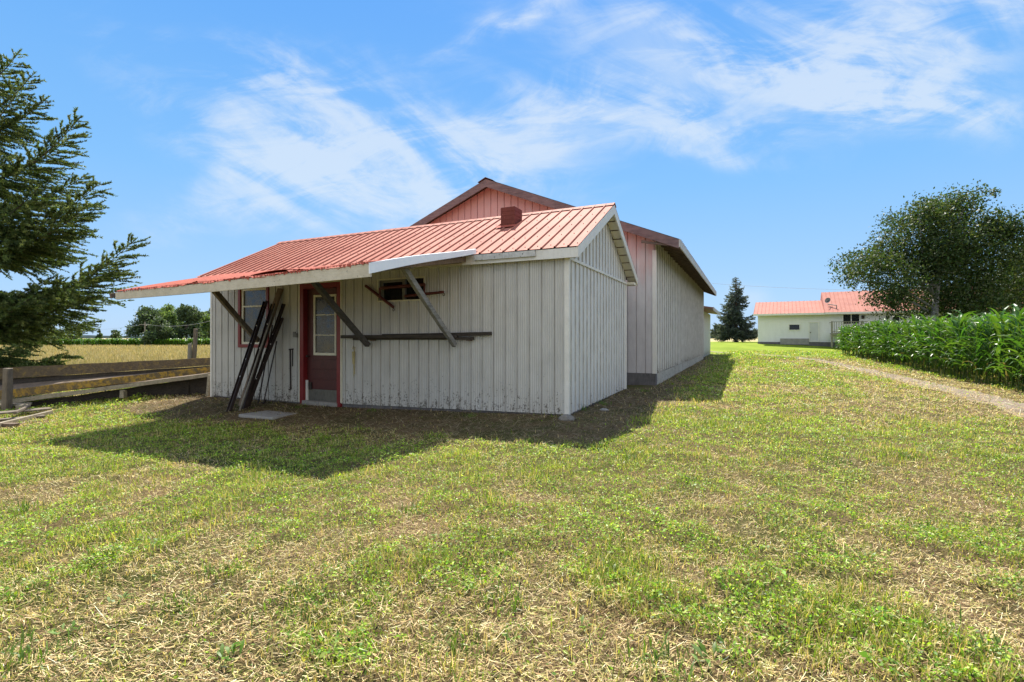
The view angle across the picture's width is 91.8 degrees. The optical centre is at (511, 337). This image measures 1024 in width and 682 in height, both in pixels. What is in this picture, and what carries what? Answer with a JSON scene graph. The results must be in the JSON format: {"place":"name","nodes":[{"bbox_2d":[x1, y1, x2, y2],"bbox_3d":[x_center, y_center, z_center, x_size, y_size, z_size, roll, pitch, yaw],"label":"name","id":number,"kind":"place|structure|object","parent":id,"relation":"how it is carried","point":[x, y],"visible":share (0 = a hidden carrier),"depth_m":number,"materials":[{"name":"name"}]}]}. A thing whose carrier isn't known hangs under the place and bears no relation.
{"place":"outdoors","nodes":[
{"label":"outdoors","id":0,"kind":"place"},
{"bbox_2d":[0,344,209,382],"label":"dry field grass","id":1,"kind":"structure","parent":0,"point":[108,353],"depth_m":37.22,"materials":[{"name":"plant"}]},
{"bbox_2d":[45,334,712,338],"bbox_3d":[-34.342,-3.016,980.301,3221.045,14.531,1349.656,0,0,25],"label":"hills","id":2,"kind":"structure","parent":0,"point":[89,336],"depth_m":900.00,"materials":[{"name":"green plant"}]},
{"bbox_2d":[0,337,1023,681],"bbox_3d":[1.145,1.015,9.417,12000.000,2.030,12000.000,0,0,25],"label":"ground","id":3,"kind":"structure","parent":0,"point":[724,349],"depth_m":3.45,"materials":[{"name":"plant"}]},
{"bbox_2d":[2,423,19,426],"bbox_3d":[-9.384,1.583,8.958,0.995,0.078,0.100,0,0,6],"label":"loose board","id":4,"kind":"object","parent":3,"relation":"on","point":[9,424],"visible":0.7,"depth_m":8.88,"materials":[{"name":"grey wood"}]},
{"bbox_2d":[0,402,32,406],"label":"loose board","id":5,"kind":"object","parent":3,"relation":"on","point":[28,403],"visible":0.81,"depth_m":10.97,"materials":[{"name":"grey wood"}]},
{"bbox_2d":[0,415,44,420],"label":"loose board","id":6,"kind":"object","parent":3,"relation":"on","point":[10,418],"visible":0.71,"depth_m":9.57,"materials":[{"name":"grey wood"}]},
{"bbox_2d":[0,407,51,413],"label":"loose board","id":7,"kind":"object","parent":3,"relation":"on","point":[27,410],"visible":0.91,"depth_m":10.19,"materials":[{"name":"grey wood"}]},
{"bbox_2d":[13,405,30,413],"bbox_3d":[-9.911,1.456,10.041,0.050,0.057,1.072,0,0,-33],"label":"loose board","id":8,"kind":"object","parent":7,"relation":"on","point":[22,409],"visible":1,"depth_m":9.97,"materials":[{"name":"grey wood"}]},
{"bbox_2d":[0,410,52,426],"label":"loose board","id":9,"kind":"object","parent":3,"relation":"on","point":[28,417],"visible":0.83,"depth_m":9.54,"materials":[{"name":"grey wood"}]},
{"bbox_2d":[0,47,150,378],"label":"spruce tree","id":10,"kind":"object","parent":3,"relation":"on","point":[29,316],"visible":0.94,"depth_m":13.40,"materials":[{"name":"green plant"}]},
{"bbox_2d":[95,329,102,338],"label":"tree","id":11,"kind":"object","parent":3,"relation":"on","point":[99,335],"visible":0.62,"depth_m":119.88,"materials":[{"name":"green plant"}]},
{"bbox_2d":[0,358,209,410],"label":"wooden fence","id":12,"kind":"object","parent":3,"relation":"on","point":[189,380],"visible":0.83,"depth_m":12.04,"materials":[{"name":"brown wood"}]},
{"bbox_2d":[0,338,209,345],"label":"corn","id":13,"kind":"object","parent":3,"relation":"on","point":[130,341],"visible":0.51,"depth_m":88.03,"materials":[{"name":"green plant"}]},
{"bbox_2d":[109,329,122,338],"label":"bush","id":14,"kind":"object","parent":3,"relation":"on","point":[115,334],"visible":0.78,"depth_m":119.66,"materials":[{"name":"green plant"}]},
{"bbox_2d":[120,305,161,338],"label":"tree","id":15,"kind":"object","parent":3,"relation":"on","point":[142,316],"visible":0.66,"depth_m":94.48,"materials":[{"name":"green plant"}]},
{"bbox_2d":[139,316,177,345],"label":"tree","id":16,"kind":"object","parent":3,"relation":"on","point":[164,328],"visible":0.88,"depth_m":88.94,"materials":[{"name":"green plant"}]},
{"bbox_2d":[158,302,184,337],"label":"broadleaf tree","id":17,"kind":"object","parent":3,"relation":"on","point":[168,313],"visible":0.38,"depth_m":98.84,"materials":[{"name":"green plant"}]},
{"bbox_2d":[173,303,205,338],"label":"tree","id":18,"kind":"object","parent":3,"relation":"on","point":[185,314],"visible":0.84,"depth_m":93.44,"materials":[{"name":"green plant"}]},
{"bbox_2d":[187,344,191,358],"bbox_3d":[-9.231,0.450,14.200,0.092,0.535,0.100,0,0,0],"label":"wooden post","id":19,"kind":"object","parent":3,"relation":"on","point":[189,355],"visible":0.7,"depth_m":14.15,"materials":[{"name":"grey wood"}]},
{"bbox_2d":[192,329,197,357],"bbox_3d":[-9.151,0.238,14.300,0.144,0.971,0.110,0,0,0],"label":"wooden post","id":20,"kind":"object","parent":3,"relation":"on","point":[194,345],"visible":0.77,"depth_m":14.25,"materials":[{"name":"grey wood"}]},
{"bbox_2d":[191,312,209,338],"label":"broadleaf tree","id":21,"kind":"object","parent":3,"relation":"on","point":[205,326],"visible":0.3,"depth_m":98.55,"materials":[{"name":"green plant"}]},
{"bbox_2d":[226,301,267,411],"bbox_3d":[-5.488,0.340,10.317,0.110,2.292,1.171,0,0,10],"label":"steel rail","id":22,"kind":"object","parent":3,"relation":"on","point":[246,357],"visible":1,"depth_m":10.28,"materials":[{"name":"metal"}]},
{"bbox_2d":[238,304,275,410],"bbox_3d":[-5.250,0.308,10.302,0.043,2.315,0.994,0,0,19],"label":"metal strip","id":23,"kind":"object","parent":3,"relation":"on","point":[254,367],"visible":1,"depth_m":10.22,"materials":[{"name":"black metal"}]},
{"bbox_2d":[241,303,274,408],"bbox_3d":[-5.288,0.362,10.355,0.117,2.190,0.868,0,0,19],"label":"steel rail","id":24,"kind":"object","parent":3,"relation":"on","point":[244,405],"visible":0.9,"depth_m":10.33,"materials":[{"name":"metal"}]},
{"bbox_2d":[238,288,283,405],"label":"wooden beam","id":25,"kind":"structure","parent":3,"relation":"on","point":[278,295],"depth_m":10.69,"materials":[{"name":"brown wood"}]},
{"bbox_2d":[246,318,283,408],"bbox_3d":[-5.159,0.512,10.330,0.068,1.884,0.831,0,0,37],"label":"steel rail","id":26,"kind":"object","parent":3,"relation":"on","point":[266,357],"visible":1,"depth_m":10.33,"materials":[{"name":"metal"}]},
{"bbox_2d":[258,325,272,401],"bbox_3d":[-5.344,0.574,10.750,0.029,1.692,0.335,0,0,40],"label":"iron rod","id":27,"kind":"object","parent":3,"relation":"on","point":[263,371],"visible":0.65,"depth_m":10.69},
{"bbox_2d":[248,304,285,406],"bbox_3d":[-5.179,0.356,10.453,0.761,2.166,0.076,0,0,-40],"label":"steel rail","id":28,"kind":"object","parent":3,"relation":"on","point":[279,316],"visible":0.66,"depth_m":10.57,"materials":[{"name":"metal"}]},
{"bbox_2d":[239,410,295,419],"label":"stepping slab","id":29,"kind":"structure","parent":3,"relation":"on","point":[273,415],"depth_m":9.21,"materials":[{"name":"concrete"}]},
{"bbox_2d":[261,341,276,403],"bbox_3d":[-5.250,0.750,10.720,0.172,1.342,0.298,0,0,25],"label":"iron rod","id":30,"kind":"object","parent":3,"relation":"on","point":[264,401],"visible":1,"depth_m":10.70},
{"bbox_2d":[109,202,637,415],"bbox_3d":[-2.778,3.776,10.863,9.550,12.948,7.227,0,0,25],"label":"shed","id":31,"kind":"structure","parent":3,"relation":"on","point":[541,296],"depth_m":9.35,"materials":[{"name":"white"}]},
{"bbox_2d":[238,287,268,347],"bbox_3d":[-5.831,-0.468,11.228,1.010,1.403,0.090,0,0,25],"label":"window","id":32,"kind":"structure","parent":31,"relation":"in","point":[250,301],"depth_m":11.29,"materials":[{"name":"red paint"}]},
{"bbox_2d":[289,349,293,389],"bbox_3d":[-4.752,0.689,10.661,0.122,0.898,0.042,0,0,25],"label":"hanging iron","id":33,"kind":"object","parent":31,"relation":"hanging from","point":[290,364],"visible":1,"depth_m":10.66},
{"bbox_2d":[306,288,336,401],"bbox_3d":[-3.959,0.174,10.387,0.940,2.391,0.115,0,0,25],"label":"door","id":34,"kind":"structure","parent":31,"relation":"in","point":[321,382],"depth_m":10.43,"materials":[{"name":"red wood"}]},
{"bbox_2d":[352,346,354,376],"bbox_3d":[-3.162,0.481,9.902,0.063,0.606,0.063,0,0,-28],"label":"rope hook","id":35,"kind":"object","parent":31,"relation":"hanging from","point":[353,357],"visible":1,"depth_m":9.89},
{"bbox_2d":[365,285,394,310],"bbox_3d":[-2.563,-0.764,9.595,0.731,0.542,0.066,0,0,25],"label":"singletree bar","id":36,"kind":"object","parent":31,"relation":"attached to","point":[377,295],"visible":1,"depth_m":9.56,"materials":[{"name":"wood"}]},
{"bbox_2d":[341,335,456,337],"bbox_3d":[-2.202,-0.011,9.347,2.682,0.066,0.050,0,0,25],"label":"dark plank","id":37,"kind":"object","parent":31,"relation":"attached to","point":[398,336],"visible":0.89,"depth_m":9.27,"materials":[{"name":"wood"}]},
{"bbox_2d":[377,276,424,301],"bbox_3d":[-2.100,-0.908,9.462,1.118,0.446,0.096,0,0,25],"label":"window","id":38,"kind":"structure","parent":31,"relation":"in","point":[397,294],"depth_m":9.54,"materials":[{"name":"glass"}]},
{"bbox_2d":[379,283,425,296],"bbox_3d":[-2.078,-0.888,9.321,1.084,0.217,0.066,0,0,25],"label":"singletree bar","id":39,"kind":"object","parent":31,"relation":"attached to","point":[398,286],"visible":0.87,"depth_m":9.33,"materials":[{"name":"wood"}]},
{"bbox_2d":[353,337,473,339],"bbox_3d":[-1.918,0.025,9.301,2.774,0.064,0.030,0,0,25],"label":"dark plank","id":40,"kind":"object","parent":31,"relation":"attached to","point":[464,338],"visible":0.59,"depth_m":9.21,"materials":[{"name":"wood"}]},
{"bbox_2d":[404,291,444,296],"bbox_3d":[-1.616,-0.791,9.124,0.904,0.100,0.057,0,0,25],"label":"singletree bar","id":41,"kind":"object","parent":31,"relation":"attached to","point":[426,293],"visible":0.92,"depth_m":9.05,"materials":[{"name":"wood"}]},
{"bbox_2d":[382,332,491,335],"bbox_3d":[-1.429,-0.048,9.058,2.370,0.095,0.050,0,0,25],"label":"dark plank","id":42,"kind":"object","parent":31,"relation":"attached to","point":[473,333],"visible":0.74,"depth_m":8.78,"materials":[{"name":"wood"}]},
{"bbox_2d":[0,371,1018,681],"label":"weed tufts","id":43,"kind":"object","parent":3,"relation":"on","point":[26,505],"visible":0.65,"depth_m":2.36,"materials":[{"name":"green plant"}]},
{"bbox_2d":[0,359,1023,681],"bbox_3d":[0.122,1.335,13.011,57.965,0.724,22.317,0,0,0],"label":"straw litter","id":44,"kind":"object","parent":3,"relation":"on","point":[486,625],"visible":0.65,"depth_m":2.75,"materials":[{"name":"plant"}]},
{"bbox_2d":[409,177,720,384],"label":"barn","id":45,"kind":"structure","parent":3,"relation":"on","point":[668,325],"depth_m":14.10,"materials":[{"name":"wood"}]},
{"bbox_2d":[558,414,575,420],"bbox_3d":[0.848,1.260,7.671,0.276,0.142,0.228,0,0,25],"label":"stone","id":46,"kind":"object","parent":3,"relation":"on","point":[566,417],"visible":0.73,"depth_m":7.60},
{"bbox_2d":[712,277,757,341],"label":"spruce tree","id":47,"kind":"object","parent":3,"relation":"on","point":[732,318],"visible":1,"depth_m":49.49,"materials":[{"name":"green plant"}]},
{"bbox_2d":[838,325,848,355],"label":"corn plant","id":48,"kind":"object","parent":3,"relation":"on","point":[846,340],"visible":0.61,"depth_m":29.04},
{"bbox_2d":[845,327,855,355],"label":"corn plant","id":49,"kind":"object","parent":3,"relation":"on","point":[852,331],"visible":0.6,"depth_m":27.48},
{"bbox_2d":[861,326,872,360],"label":"corn plant","id":50,"kind":"object","parent":3,"relation":"on","point":[867,338],"visible":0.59,"depth_m":23.82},
{"bbox_2d":[860,320,875,358],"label":"corn plant","id":51,"kind":"object","parent":3,"relation":"on","point":[871,342],"visible":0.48,"depth_m":23.29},
{"bbox_2d":[829,321,907,347],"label":"deck","id":52,"kind":"structure","parent":3,"relation":"on","point":[832,331],"depth_m":39.48,"materials":[{"name":"grey wood"}]},
{"bbox_2d":[865,320,881,358],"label":"corn plant","id":53,"kind":"object","parent":3,"relation":"on","point":[874,335],"visible":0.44,"depth_m":22.80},
{"bbox_2d":[872,322,891,356],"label":"corn plant","id":54,"kind":"object","parent":3,"relation":"on","point":[878,337],"visible":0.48,"depth_m":21.88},
{"bbox_2d":[874,323,890,363],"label":"corn plant","id":55,"kind":"object","parent":3,"relation":"on","point":[885,339],"visible":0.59,"depth_m":20.90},
{"bbox_2d":[753,291,1014,346],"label":"farmhouse","id":56,"kind":"object","parent":3,"relation":"on","point":[806,323],"visible":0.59,"depth_m":42.37,"materials":[{"name":"concrete"}]},
{"bbox_2d":[788,324,799,330],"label":"window","id":57,"kind":"structure","parent":56,"relation":"in","point":[791,327],"depth_m":42.61,"materials":[{"name":"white glass"}]},
{"bbox_2d":[808,322,818,341],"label":"door","id":58,"kind":"structure","parent":56,"relation":"in","point":[813,327],"depth_m":41.93,"materials":[{"name":"metal"}]},
{"bbox_2d":[842,314,860,324],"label":"window","id":59,"kind":"structure","parent":56,"relation":"in","point":[845,317],"depth_m":40.62,"materials":[{"name":"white glass"}]},
{"bbox_2d":[881,322,893,362],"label":"corn plant","id":60,"kind":"object","parent":3,"relation":"on","point":[888,341],"visible":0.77,"depth_m":20.60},
{"bbox_2d":[880,322,903,361],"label":"corn plant","id":61,"kind":"object","parent":3,"relation":"on","point":[888,339],"visible":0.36,"depth_m":20.40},
{"bbox_2d":[886,321,903,364],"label":"corn plant","id":62,"kind":"object","parent":3,"relation":"on","point":[895,345],"visible":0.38,"depth_m":19.49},
{"bbox_2d":[884,319,910,366],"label":"corn plant","id":63,"kind":"object","parent":3,"relation":"on","point":[896,339],"visible":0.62,"depth_m":19.17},
{"bbox_2d":[890,325,905,364],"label":"corn plant","id":64,"kind":"object","parent":3,"relation":"on","point":[896,345],"visible":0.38,"depth_m":19.78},
{"bbox_2d":[887,319,912,364],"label":"corn plant","id":65,"kind":"object","parent":3,"relation":"on","point":[901,337],"visible":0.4,"depth_m":19.29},
{"bbox_2d":[896,324,910,366],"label":"corn plant","id":66,"kind":"object","parent":3,"relation":"on","point":[906,342],"visible":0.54,"depth_m":18.39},
{"bbox_2d":[894,314,919,363],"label":"corn plant","id":67,"kind":"object","parent":3,"relation":"on","point":[905,337],"visible":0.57,"depth_m":18.31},
{"bbox_2d":[899,318,921,367],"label":"corn plant","id":68,"kind":"object","parent":3,"relation":"on","point":[908,345],"visible":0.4,"depth_m":18.13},
{"bbox_2d":[905,314,919,368],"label":"corn plant","id":69,"kind":"object","parent":3,"relation":"on","point":[914,320],"visible":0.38,"depth_m":17.69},
{"bbox_2d":[907,317,925,370],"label":"corn plant","id":70,"kind":"object","parent":3,"relation":"on","point":[917,336],"visible":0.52,"depth_m":17.08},
{"bbox_2d":[909,318,929,370],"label":"corn plant","id":71,"kind":"object","parent":3,"relation":"on","point":[920,341],"visible":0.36,"depth_m":17.00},
{"bbox_2d":[907,313,934,370],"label":"corn plant","id":72,"kind":"object","parent":3,"relation":"on","point":[923,351],"visible":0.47,"depth_m":16.46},
{"bbox_2d":[824,179,1023,320],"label":"birch tree","id":73,"kind":"object","parent":3,"relation":"on","point":[945,254],"visible":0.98,"depth_m":25.81,"materials":[{"name":"green plant"}]},
{"bbox_2d":[909,316,946,371],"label":"corn plant","id":74,"kind":"object","parent":3,"relation":"on","point":[925,339],"visible":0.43,"depth_m":16.50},
{"bbox_2d":[915,324,940,372],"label":"corn plant","id":75,"kind":"object","parent":3,"relation":"on","point":[931,334],"visible":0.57,"depth_m":15.90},
{"bbox_2d":[914,317,943,363],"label":"corn plant","id":76,"kind":"object","parent":3,"relation":"on","point":[930,340],"visible":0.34,"depth_m":16.22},
{"bbox_2d":[919,320,947,373],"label":"corn plant","id":77,"kind":"object","parent":3,"relation":"on","point":[936,350],"visible":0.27,"depth_m":15.74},
{"bbox_2d":[915,320,952,373],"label":"corn plant","id":78,"kind":"object","parent":3,"relation":"on","point":[929,341],"visible":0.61,"depth_m":15.61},
{"bbox_2d":[929,316,943,372],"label":"corn plant","id":79,"kind":"object","parent":3,"relation":"on","point":[936,356],"visible":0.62,"depth_m":15.44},
{"bbox_2d":[924,315,948,376],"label":"corn plant","id":80,"kind":"object","parent":3,"relation":"on","point":[945,338],"visible":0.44,"depth_m":15.04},
{"bbox_2d":[927,321,951,368],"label":"corn plant","id":81,"kind":"object","parent":3,"relation":"on","point":[940,334],"visible":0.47,"depth_m":15.40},
{"bbox_2d":[922,314,959,374],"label":"corn plant","id":82,"kind":"object","parent":3,"relation":"on","point":[939,340],"visible":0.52,"depth_m":15.21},
{"bbox_2d":[930,326,952,375],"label":"corn plant","id":83,"kind":"object","parent":3,"relation":"on","point":[946,349],"visible":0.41,"depth_m":14.81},
{"bbox_2d":[928,318,957,372],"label":"corn plant","id":84,"kind":"object","parent":3,"relation":"on","point":[945,342],"visible":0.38,"depth_m":14.75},
{"bbox_2d":[940,316,956,377],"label":"corn plant","id":85,"kind":"object","parent":3,"relation":"on","point":[951,345],"visible":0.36,"depth_m":14.48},
{"bbox_2d":[936,324,967,377],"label":"corn plant","id":86,"kind":"object","parent":3,"relation":"on","point":[950,351],"visible":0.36,"depth_m":14.40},
{"bbox_2d":[935,311,975,378],"bbox_3d":[12.718,0.269,14.135,0.511,1.989,1.230,0,0,-28],"label":"corn plant","id":87,"kind":"object","parent":3,"relation":"on","point":[955,325],"visible":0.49,"depth_m":14.18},
{"bbox_2d":[940,323,973,378],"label":"corn plant","id":88,"kind":"object","parent":3,"relation":"on","point":[959,367],"visible":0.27,"depth_m":14.23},
{"bbox_2d":[891,308,1023,377],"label":"corn field","id":89,"kind":"structure","parent":3,"relation":"on","point":[1020,327],"depth_m":10.54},
{"bbox_2d":[943,312,972,380],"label":"corn plant","id":90,"kind":"object","parent":3,"relation":"on","point":[959,333],"visible":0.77,"depth_m":13.59,"materials":[{"name":"plant"}]},
{"bbox_2d":[944,317,982,378],"bbox_3d":[12.632,0.352,13.786,0.963,1.802,0.359,0,0,20],"label":"corn plant","id":91,"kind":"object","parent":3,"relation":"on","point":[955,349],"visible":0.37,"depth_m":13.85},
{"bbox_2d":[944,310,987,377],"bbox_3d":[12.728,0.233,13.919,0.747,2.061,1.100,0,0,-36],"label":"corn plant","id":92,"kind":"object","parent":3,"relation":"on","point":[965,320],"visible":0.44,"depth_m":13.99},
{"bbox_2d":[942,319,994,381],"bbox_3d":[12.464,0.378,13.516,0.488,1.771,1.220,0,0,-36],"label":"corn plant","id":93,"kind":"object","parent":3,"relation":"on","point":[966,347],"visible":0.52,"depth_m":13.54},
{"bbox_2d":[945,314,995,383],"bbox_3d":[11.884,0.345,12.729,0.542,1.858,1.270,0,0,-1],"label":"corn plant","id":94,"kind":"object","parent":3,"relation":"on","point":[978,346],"visible":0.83,"depth_m":12.69,"materials":[{"name":"plant"}]},
{"bbox_2d":[949,317,993,381],"bbox_3d":[12.326,0.355,13.228,1.109,1.816,0.470,0,0,14],"label":"corn plant","id":95,"kind":"object","parent":3,"relation":"on","point":[970,336],"visible":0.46,"depth_m":13.32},
{"bbox_2d":[957,318,991,381],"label":"corn plant","id":96,"kind":"object","parent":3,"relation":"on","point":[974,343],"visible":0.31,"depth_m":13.17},
{"bbox_2d":[956,313,996,385],"bbox_3d":[11.835,0.335,12.331,0.519,1.874,1.280,0,0,-8],"label":"corn plant","id":97,"kind":"object","parent":3,"relation":"on","point":[990,347],"visible":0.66,"depth_m":12.34,"materials":[{"name":"plant"}]},
{"bbox_2d":[958,313,995,373],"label":"corn plant","id":98,"kind":"object","parent":3,"relation":"on","point":[973,347],"visible":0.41,"depth_m":13.07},
{"bbox_2d":[964,322,997,383],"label":"corn plant","id":99,"kind":"object","parent":3,"relation":"on","point":[987,323],"visible":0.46,"depth_m":12.46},
{"bbox_2d":[966,317,996,382],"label":"corn plant","id":100,"kind":"object","parent":3,"relation":"on","point":[979,363],"visible":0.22,"depth_m":13.02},
{"bbox_2d":[970,312,994,384],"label":"corn plant","id":101,"kind":"object","parent":3,"relation":"on","point":[983,361],"visible":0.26,"depth_m":12.71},
{"bbox_2d":[965,317,1004,384],"bbox_3d":[11.799,0.380,12.227,1.083,1.768,0.416,0,0,18],"label":"corn plant","id":102,"kind":"object","parent":3,"relation":"on","point":[989,355],"visible":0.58,"depth_m":12.19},
{"bbox_2d":[955,237,1023,316],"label":"broadleaf tree","id":103,"kind":"object","parent":3,"relation":"on","point":[1011,281],"visible":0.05,"depth_m":28.32,"materials":[{"name":"green plant"}]},
{"bbox_2d":[976,319,1007,376],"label":"corn plant","id":104,"kind":"object","parent":3,"relation":"on","point":[992,345],"visible":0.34,"depth_m":12.11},
{"bbox_2d":[985,317,1009,384],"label":"corn plant","id":105,"kind":"object","parent":3,"relation":"on","point":[1003,348],"visible":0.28,"depth_m":11.67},
{"bbox_2d":[989,305,1010,387],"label":"corn plant","id":106,"kind":"object","parent":3,"relation":"on","point":[996,324],"visible":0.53,"depth_m":11.79,"materials":[{"name":"plant"}]},
{"bbox_2d":[991,322,1015,387],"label":"corn plant","id":107,"kind":"object","parent":3,"relation":"on","point":[1005,328],"visible":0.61,"depth_m":11.43,"materials":[{"name":"plant"}]},
{"bbox_2d":[984,304,1023,392],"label":"corn plant","id":108,"kind":"object","parent":3,"relation":"on","point":[1018,315],"visible":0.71,"depth_m":10.95,"materials":[{"name":"plant"}]},
{"bbox_2d":[988,311,1023,387],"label":"corn plant","id":109,"kind":"object","parent":3,"relation":"on","point":[1012,329],"visible":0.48,"depth_m":11.31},
{"bbox_2d":[998,307,1015,389],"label":"corn plant","id":110,"kind":"object","parent":3,"relation":"on","point":[1012,326],"visible":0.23,"depth_m":11.50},
{"bbox_2d":[993,321,1023,390],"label":"corn plant","id":111,"kind":"object","parent":3,"relation":"on","point":[1013,370],"visible":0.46,"depth_m":11.18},
{"bbox_2d":[995,317,1023,372],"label":"corn plant","id":112,"kind":"object","parent":3,"relation":"on","point":[1019,334],"visible":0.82,"depth_m":10.85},
{"bbox_2d":[997,307,1023,371],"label":"corn plant","id":113,"kind":"object","parent":3,"relation":"on","point":[1019,346],"visible":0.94,"depth_m":10.65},
{"bbox_2d":[0,0,1023,335],"label":"sky","id":114,"kind":"structure","parent":0,"point":[767,138],"materials":[{"name":"blue"}]},
{"bbox_2d":[710,351,1023,416],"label":"dirt track","id":115,"kind":"structure","parent":0,"point":[992,400],"depth_m":11.02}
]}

